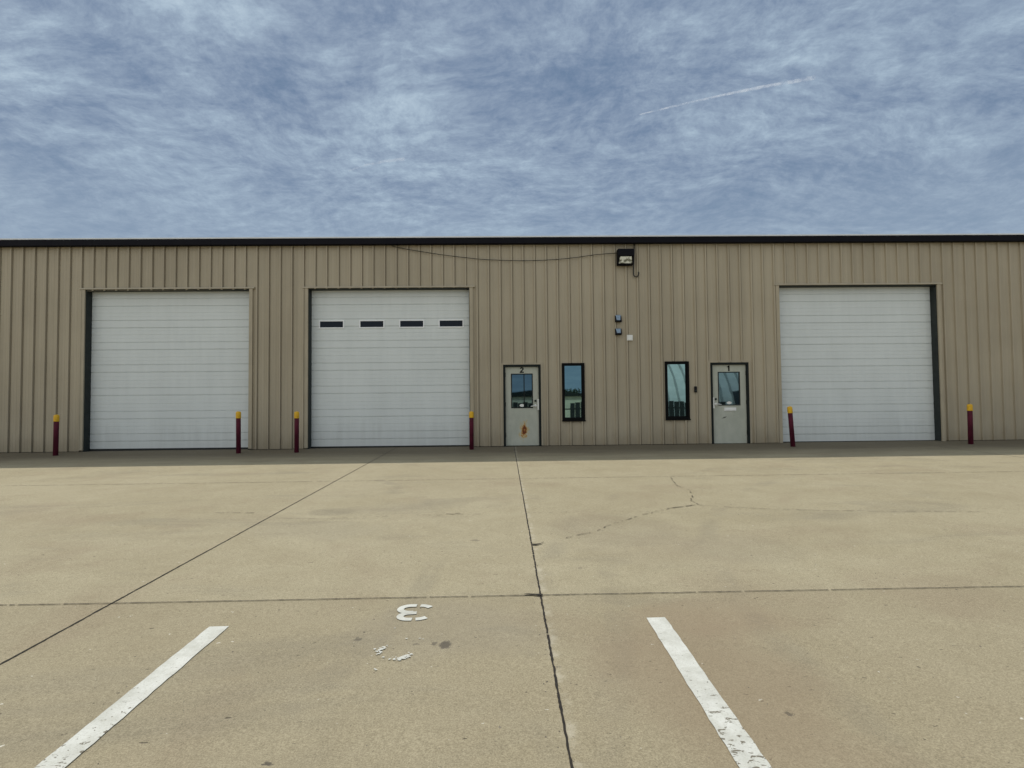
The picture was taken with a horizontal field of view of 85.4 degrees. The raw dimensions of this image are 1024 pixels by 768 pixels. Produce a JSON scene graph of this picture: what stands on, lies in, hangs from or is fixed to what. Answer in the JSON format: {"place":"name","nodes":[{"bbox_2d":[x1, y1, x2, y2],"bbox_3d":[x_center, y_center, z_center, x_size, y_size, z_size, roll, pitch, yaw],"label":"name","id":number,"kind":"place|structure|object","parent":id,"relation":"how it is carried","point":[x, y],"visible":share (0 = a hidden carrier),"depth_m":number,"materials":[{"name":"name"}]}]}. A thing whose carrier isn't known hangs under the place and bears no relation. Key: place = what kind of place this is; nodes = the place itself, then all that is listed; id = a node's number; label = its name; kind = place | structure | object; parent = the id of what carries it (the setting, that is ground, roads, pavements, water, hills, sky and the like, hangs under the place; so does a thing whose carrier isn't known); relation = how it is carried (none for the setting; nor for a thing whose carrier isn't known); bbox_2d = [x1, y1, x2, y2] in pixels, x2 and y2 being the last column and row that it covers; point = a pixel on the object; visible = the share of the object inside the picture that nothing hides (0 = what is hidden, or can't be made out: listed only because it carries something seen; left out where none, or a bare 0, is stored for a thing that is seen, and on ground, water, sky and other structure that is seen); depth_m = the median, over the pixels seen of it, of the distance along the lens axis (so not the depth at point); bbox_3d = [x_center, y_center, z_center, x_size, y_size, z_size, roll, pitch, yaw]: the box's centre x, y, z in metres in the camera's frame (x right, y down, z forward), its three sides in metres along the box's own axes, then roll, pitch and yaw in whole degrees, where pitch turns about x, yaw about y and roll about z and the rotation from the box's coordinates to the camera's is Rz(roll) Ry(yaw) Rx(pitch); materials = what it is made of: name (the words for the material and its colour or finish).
{"place":"outdoors","nodes":[
{"label":"outdoors","id":0,"kind":"place"},
{"bbox_2d":[0,440,1023,767],"bbox_3d":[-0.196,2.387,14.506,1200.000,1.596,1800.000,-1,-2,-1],"label":"concrete lot","id":1,"kind":"structure","parent":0,"point":[830,658],"depth_m":3.89,"materials":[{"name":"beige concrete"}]},
{"bbox_2d":[53,415,59,455],"bbox_3d":[-11.171,1.282,13.582,0.120,1.060,0.120,0,-2,-1],"label":"bollard","id":2,"kind":"object","parent":1,"relation":"on","point":[56,419],"visible":0.96,"depth_m":13.54,"materials":[{"name":"red metal"}]},
{"bbox_2d":[35,626,227,767],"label":"parking stripe","id":3,"kind":"object","parent":1,"relation":"on","point":[69,751],"visible":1,"depth_m":2.67,"materials":[{"name":"white paint"}]},
{"bbox_2d":[0,451,389,663],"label":"slab joint","id":4,"kind":"object","parent":1,"relation":"on","point":[153,580],"visible":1,"depth_m":4.28,"materials":[{"name":"concrete"}]},
{"bbox_2d":[236,411,240,452],"bbox_3d":[-6.735,1.219,13.649,0.120,1.092,0.120,-1,-2,-1],"label":"bollard","id":5,"kind":"object","parent":1,"relation":"on","point":[238,431],"visible":0.94,"depth_m":13.61,"materials":[{"name":"red metal"}]},
{"bbox_2d":[294,411,298,452],"bbox_3d":[-5.310,1.212,13.670,0.120,1.071,0.120,-1,-2,-1],"label":"bollard","id":6,"kind":"object","parent":1,"relation":"on","point":[296,431],"visible":0.95,"depth_m":13.63,"materials":[{"name":"red metal"}]},
{"bbox_2d":[374,638,411,669],"bbox_3d":[-0.674,1.537,3.231,0.256,0.013,0.524,-1,-2,7],"label":"worn numeral","id":7,"kind":"object","parent":1,"relation":"on","point":[398,658],"visible":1,"depth_m":3.13,"materials":[{"name":"white paint"}]},
{"bbox_2d":[397,604,431,620],"bbox_3d":[-0.666,1.541,3.746,0.239,0.008,0.274,-1,-2,-1],"label":"painted numeral","id":8,"kind":"object","parent":1,"relation":"on","point":[402,611],"visible":1,"depth_m":3.74,"materials":[{"name":"white paint"}]},
{"bbox_2d":[469,411,473,449],"bbox_3d":[-1.016,1.193,13.914,0.120,1.012,0.120,-1,-2,15],"label":"bollard","id":9,"kind":"object","parent":1,"relation":"on","point":[471,430],"visible":0.95,"depth_m":13.87,"materials":[{"name":"red metal"}]},
{"bbox_2d":[1,586,1005,604],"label":"slab joint","id":10,"kind":"object","parent":1,"relation":"on","point":[505,595],"visible":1,"depth_m":4.03,"materials":[{"name":"concrete"}]},
{"bbox_2d":[0,233,1023,452],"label":"warehouse","id":11,"kind":"structure","parent":1,"relation":"on","point":[143,344],"depth_m":14.69,"materials":[{"name":"beige metal"}]},
{"bbox_2d":[78,287,254,451],"bbox_3d":[-8.998,-0.372,14.565,4.530,4.306,0.312,-1,-2,-1],"label":"garage door","id":12,"kind":"structure","parent":11,"relation":"in","point":[170,369],"depth_m":14.66,"materials":[{"name":"white metal"}]},
{"bbox_2d":[303,286,474,448],"bbox_3d":[-3.221,-0.424,14.651,4.505,4.306,0.312,-1,-2,-1],"label":"garage door","id":13,"kind":"structure","parent":11,"relation":"in","point":[392,366],"depth_m":14.75,"materials":[{"name":"white metal"}]},
{"bbox_2d":[392,246,613,260],"bbox_3d":[-0.197,-3.470,14.656,5.953,0.450,0.017,-1,-2,-1],"label":"cable","id":14,"kind":"object","parent":11,"relation":"attached to","point":[504,260],"visible":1,"depth_m":14.64,"materials":[{"name":"black plastic"}]},
{"bbox_2d":[501,363,542,446],"bbox_3d":[0.268,0.558,14.597,1.088,2.235,0.152,-1,-2,-1],"label":"entry door","id":15,"kind":"structure","parent":11,"relation":"in","point":[522,384],"depth_m":14.59,"materials":[{"name":"grey paint"}]},
{"bbox_2d":[562,363,585,421],"bbox_3d":[1.617,0.217,14.601,0.621,1.533,0.110,-1,-2,-1],"label":"window","id":16,"kind":"structure","parent":11,"relation":"in","point":[573,374],"depth_m":14.62,"materials":[{"name":"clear glass"}]},
{"bbox_2d":[615,315,621,321],"bbox_3d":[2.802,-1.727,14.633,0.172,0.185,0.115,-1,-2,-1],"label":"wall sensor","id":17,"kind":"object","parent":11,"relation":"attached to","point":[618,318],"depth_m":14.59,"materials":[{"name":"black plastic"}]},
{"bbox_2d":[615,328,621,334],"bbox_3d":[2.805,-1.381,14.621,0.172,0.172,0.115,-1,-2,-1],"label":"wall sensor","id":18,"kind":"object","parent":11,"relation":"attached to","point":[618,331],"depth_m":14.58,"materials":[{"name":"black plastic"}]},
{"bbox_2d":[616,249,633,265],"bbox_3d":[2.978,-3.334,14.593,0.412,0.411,0.241,-1,-2,-1],"label":"wall light","id":19,"kind":"object","parent":11,"relation":"attached to","point":[624,257],"visible":1,"depth_m":14.52,"materials":[{"name":"black metal"}]},
{"bbox_2d":[627,335,632,340],"bbox_3d":[3.109,-1.220,14.647,0.154,0.148,0.061,-1,-2,-1],"label":"junction box","id":20,"kind":"object","parent":11,"relation":"attached to","point":[629,337],"visible":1,"depth_m":14.62,"materials":[{"name":"white plastic"}]},
{"bbox_2d":[633,244,638,276],"bbox_3d":[3.281,-3.268,14.690,0.171,0.890,0.029,-1,-2,-1],"label":"hook","id":21,"kind":"object","parent":11,"relation":"attached to","point":[633,264],"visible":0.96,"depth_m":14.67,"materials":[{"name":"black metal"}]},
{"bbox_2d":[665,361,690,419],"bbox_3d":[4.361,0.180,14.643,0.661,1.546,0.110,-1,-2,-1],"label":"window","id":22,"kind":"structure","parent":11,"relation":"in","point":[677,390],"depth_m":14.66,"materials":[{"name":"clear glass"}]},
{"bbox_2d":[709,360,751,443],"bbox_3d":[5.759,0.503,14.680,1.117,2.245,0.152,-1,-2,-1],"label":"entry door","id":23,"kind":"structure","parent":11,"relation":"in","point":[729,382],"depth_m":14.67,"materials":[{"name":"grey paint"}]},
{"bbox_2d":[774,283,945,442],"bbox_3d":[9.242,-0.536,14.838,4.525,4.306,0.312,-1,-2,-1],"label":"garage door","id":24,"kind":"structure","parent":11,"relation":"in","point":[856,361],"depth_m":14.94,"materials":[{"name":"white metal"}]},
{"bbox_2d":[15,471,1011,485],"bbox_3d":[-0.125,1.584,9.278,32.000,0.067,0.033,-1,-2,-1],"label":"slab joint","id":25,"kind":"object","parent":1,"relation":"on","point":[510,478],"visible":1,"depth_m":9.28,"materials":[{"name":"concrete"}]},
{"bbox_2d":[514,448,573,767],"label":"slab joint","id":26,"kind":"object","parent":1,"relation":"on","point":[561,712],"visible":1,"depth_m":3.07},
{"bbox_2d":[647,617,771,767],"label":"parking stripe","id":27,"kind":"object","parent":1,"relation":"on","point":[742,747],"visible":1,"depth_m":2.63,"materials":[{"name":"white paint"}]},
{"bbox_2d":[787,406,795,446],"bbox_3d":[6.932,1.082,13.754,0.120,1.060,0.120,-4,-2,-1],"label":"bollard","id":28,"kind":"object","parent":1,"relation":"on","point":[791,424],"visible":0.92,"depth_m":13.71,"materials":[{"name":"red metal"}]},
{"bbox_2d":[709,505,979,511],"bbox_3d":[3.925,1.512,6.697,3.204,0.009,0.171,-1,-2,10],"label":"crack","id":29,"kind":"object","parent":1,"relation":"on","point":[830,510],"visible":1,"depth_m":6.63,"materials":[{"name":"concrete"}]},
{"bbox_2d":[967,404,973,443],"bbox_3d":[11.467,1.032,13.873,0.120,1.060,0.120,0,-2,-1],"label":"bollard","id":30,"kind":"object","parent":1,"relation":"on","point":[970,422],"visible":0.97,"depth_m":13.83,"materials":[{"name":"red metal"}]},
{"bbox_2d":[0,0,1023,237],"label":"sky","id":31,"kind":"structure","parent":0,"point":[119,118],"materials":[{"name":"blue"}]}
]}

